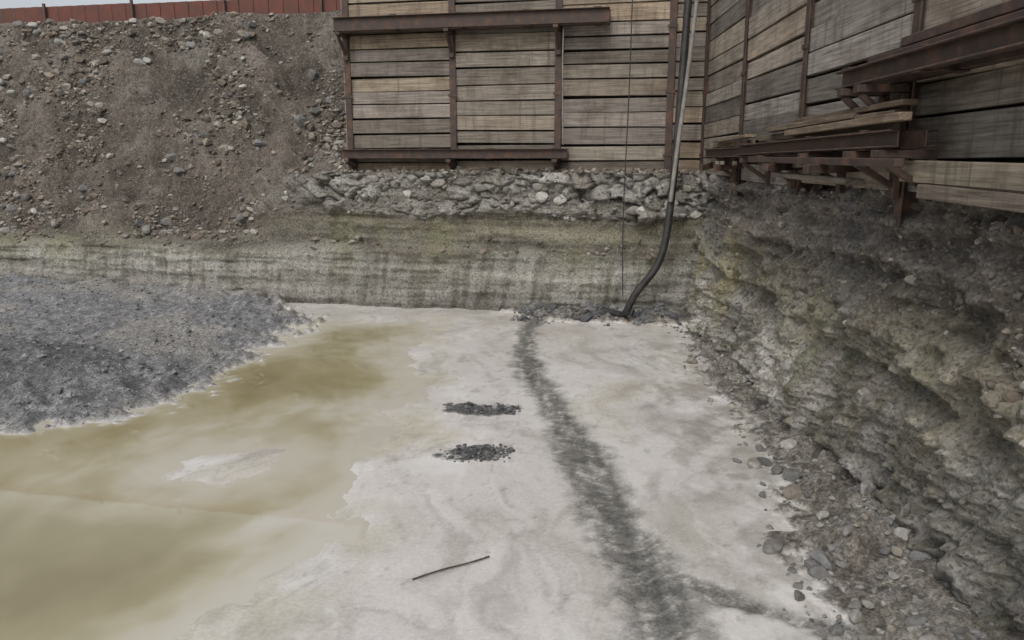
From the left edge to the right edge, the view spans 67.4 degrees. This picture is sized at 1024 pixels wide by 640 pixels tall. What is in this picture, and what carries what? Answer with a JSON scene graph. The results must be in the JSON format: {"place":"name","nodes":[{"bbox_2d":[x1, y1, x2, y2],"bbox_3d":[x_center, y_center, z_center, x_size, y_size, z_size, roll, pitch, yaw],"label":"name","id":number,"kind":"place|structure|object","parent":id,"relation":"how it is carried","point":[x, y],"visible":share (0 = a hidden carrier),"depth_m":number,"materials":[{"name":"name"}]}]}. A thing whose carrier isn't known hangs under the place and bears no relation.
{"place":"outdoors","nodes":[
{"label":"outdoors","id":0,"kind":"place"},
{"bbox_2d":[0,0,207,23],"label":"sky","id":1,"kind":"structure","parent":0,"point":[12,4],"materials":[{"name":"white"}]},
{"bbox_2d":[0,321,432,639],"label":"muddy water","id":2,"kind":"structure","parent":0,"point":[107,532],"depth_m":6.87,"materials":[{"name":"beige liquid"}]},
{"bbox_2d":[0,10,717,315],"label":"back earth bank","id":3,"kind":"structure","parent":0,"point":[402,275],"depth_m":16.36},
{"bbox_2d":[0,0,340,23],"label":"red fence","id":4,"kind":"object","parent":3,"relation":"on","point":[122,12],"visible":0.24,"depth_m":18.82,"materials":[{"name":"paint"}]},
{"bbox_2d":[0,17,344,234],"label":"slope boulders","id":5,"kind":"object","parent":3,"relation":"on","point":[300,120],"visible":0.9,"depth_m":17.51,"materials":[{"name":"stone"}]},
{"bbox_2d":[0,11,346,244],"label":"slope rubble","id":6,"kind":"object","parent":3,"relation":"on","point":[245,123],"visible":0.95,"depth_m":17.65,"materials":[{"name":"stone"}]},
{"bbox_2d":[0,144,705,259],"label":"ledge stones","id":7,"kind":"object","parent":3,"relation":"on","point":[629,171],"visible":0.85,"depth_m":15.04,"materials":[{"name":"grey stone"}]},
{"bbox_2d":[261,175,717,221],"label":"rocks","id":8,"kind":"object","parent":3,"relation":"on","point":[573,219],"visible":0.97,"depth_m":14.94,"materials":[{"name":"stone"}]},
{"bbox_2d":[282,175,701,219],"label":"bank stone blocks","id":9,"kind":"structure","parent":3,"relation":"on","point":[541,196],"depth_m":14.67,"materials":[{"name":"beige stone"}]},
{"bbox_2d":[341,0,677,169],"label":"piles","id":10,"kind":"object","parent":3,"relation":"on","point":[670,90],"visible":0.38,"depth_m":14.71,"materials":[{"name":"wood"}]},
{"bbox_2d":[340,148,567,171],"bbox_3d":[-1.179,-3.136,15.088,4.550,0.464,0.411,2,12,11],"label":"steel waler","id":11,"kind":"object","parent":10,"relation":"attached to","point":[555,155],"visible":0.95,"depth_m":14.97,"materials":[{"name":"brown metal"}]},
{"bbox_2d":[332,6,610,60],"bbox_3d":[-0.837,-5.407,14.539,5.350,0.774,0.423,2,12,11],"label":"steel waler","id":12,"kind":"object","parent":10,"relation":"attached to","point":[556,19],"visible":1,"depth_m":14.42,"materials":[{"name":"brown metal"}]},
{"bbox_2d":[562,28,563,144],"bbox_3d":[0.956,-4.355,14.381,0.051,2.101,0.046,6,13,26],"label":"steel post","id":13,"kind":"object","parent":12,"relation":"hanging from","point":[562,86],"visible":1,"depth_m":14.35,"materials":[{"name":"metal"}]},
{"bbox_2d":[340,0,707,170],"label":"boards","id":14,"kind":"object","parent":10,"relation":"attached to","point":[647,112],"visible":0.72,"depth_m":14.77,"materials":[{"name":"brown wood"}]},
{"bbox_2d":[0,273,993,639],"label":"ground","id":15,"kind":"structure","parent":0,"point":[616,497],"depth_m":7.03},
{"bbox_2d":[0,273,306,426],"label":"gravel pile stones","id":16,"kind":"object","parent":15,"relation":"on","point":[71,394],"visible":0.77,"depth_m":12.67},
{"bbox_2d":[412,556,489,579],"bbox_3d":[-0.431,1.790,5.556,0.621,0.021,0.026,-7,14,-30],"label":"stick","id":17,"kind":"object","parent":15,"relation":"on","point":[450,567],"visible":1,"depth_m":5.55,"materials":[{"name":"brown wood"}]},
{"bbox_2d":[440,443,514,461],"bbox_3d":[-0.355,1.315,7.760,0.777,0.103,0.501,0,12,0],"label":"gravel heap","id":18,"kind":"object","parent":15,"relation":"on","point":[475,451],"visible":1,"depth_m":7.70,"materials":[{"name":"gravel"}]},
{"bbox_2d":[442,401,520,414],"bbox_3d":[-0.369,1.034,9.126,0.948,0.109,0.491,0,12,0],"label":"gravel heap","id":19,"kind":"object","parent":15,"relation":"on","point":[509,411],"visible":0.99,"depth_m":9.08,"materials":[{"name":"gravel"}]},
{"bbox_2d":[509,300,687,325],"bbox_3d":[1.783,-0.188,14.531,3.990,0.392,1.794,0,12,0],"label":"corner rubble","id":20,"kind":"object","parent":15,"relation":"on","point":[643,317],"visible":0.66,"depth_m":14.30,"materials":[{"name":"stone"}]},
{"bbox_2d":[601,0,691,317],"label":"drain hose","id":21,"kind":"object","parent":15,"relation":"on","point":[643,284],"visible":0.91,"depth_m":13.51,"materials":[{"name":"black rubber"}]},
{"bbox_2d":[668,0,698,201],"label":"discharge pipe","id":22,"kind":"object","parent":21,"relation":"attached to","point":[685,92],"visible":1,"depth_m":13.25,"materials":[{"name":"plastic"}]},
{"bbox_2d":[661,325,989,639],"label":"foot rubble","id":23,"kind":"object","parent":15,"relation":"on","point":[818,565],"visible":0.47,"depth_m":5.68,"materials":[{"name":"stone"}]},
{"bbox_2d":[684,173,1023,639],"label":"earth bank","id":24,"kind":"structure","parent":0,"point":[924,439],"depth_m":6.16,"materials":[{"name":"grey soil"}]},
{"bbox_2d":[747,181,883,191],"bbox_3d":[3.654,-1.583,8.572,0.710,0.369,12.440,0,12,2],"label":"ledge rubble","id":25,"kind":"object","parent":24,"relation":"on","point":[817,187],"visible":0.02,"depth_m":8.58,"materials":[{"name":"stone"}]},
{"bbox_2d":[699,0,946,226],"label":"piles","id":26,"kind":"object","parent":24,"relation":"on","point":[905,200],"visible":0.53,"depth_m":8.62,"materials":[{"name":"wood"}]},
{"bbox_2d":[701,146,770,185],"bbox_3d":[3.173,-2.236,11.090,0.411,0.514,3.000,0,12,2],"label":"steel waler","id":27,"kind":"object","parent":26,"relation":"attached to","point":[725,154],"visible":0.69,"depth_m":10.98,"materials":[{"name":"brown metal"}]},
{"bbox_2d":[734,129,937,201],"bbox_3d":[2.995,-1.589,7.858,0.450,0.550,4.600,0,12,2],"label":"steel waler","id":28,"kind":"object","parent":26,"relation":"attached to","point":[893,143],"visible":0.84,"depth_m":6.23,"materials":[{"name":"brown metal"}]},
{"bbox_2d":[712,99,918,147],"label":"stacked timbers","id":29,"kind":"object","parent":28,"relation":"on","point":[854,120],"visible":0.95,"depth_m":6.68,"materials":[{"name":"brown wood"}]},
{"bbox_2d":[699,0,1023,173],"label":"stacked steel sections","id":30,"kind":"object","parent":28,"relation":"on","point":[999,13],"visible":0.82,"depth_m":5.56,"materials":[{"name":"brown metal"}]},
{"bbox_2d":[715,161,803,167],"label":"loose battens","id":31,"kind":"object","parent":30,"relation":"attached to","point":[734,163],"visible":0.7,"depth_m":10.14,"materials":[{"name":"brown wood"}]},
{"bbox_2d":[771,160,1023,212],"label":"loose timber","id":32,"kind":"object","parent":28,"relation":"attached to","point":[984,175],"visible":0.89,"depth_m":4.98,"materials":[{"name":"brown wood"}]},
{"bbox_2d":[703,0,1023,192],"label":"boards","id":33,"kind":"object","parent":26,"relation":"attached to","point":[844,33],"visible":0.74,"depth_m":7.77,"materials":[{"name":"brown wood"}]},
{"bbox_2d":[833,16,1023,129],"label":"steel waler","id":34,"kind":"object","parent":26,"relation":"attached to","point":[882,79],"visible":0.79,"depth_m":5.23,"materials":[{"name":"brown metal"}]},
{"bbox_2d":[701,174,1023,487],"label":"bank stones","id":35,"kind":"object","parent":24,"relation":"on","point":[1011,396],"visible":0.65,"depth_m":6.53,"materials":[{"name":"grey stone"}]},
{"bbox_2d":[718,36,1023,189],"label":"retained soil","id":36,"kind":"structure","parent":0,"point":[1012,160],"depth_m":5.79,"materials":[{"name":"black soil"}]},
{"label":"retained ground","id":37,"kind":"structure","parent":0,"visible":0},
{"bbox_2d":[622,0,632,295],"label":"hanging cable","id":38,"kind":"object","parent":37,"relation":"hanging from","point":[626,144],"visible":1,"depth_m":13.82,"materials":[{"name":"black rubber"}]}
]}

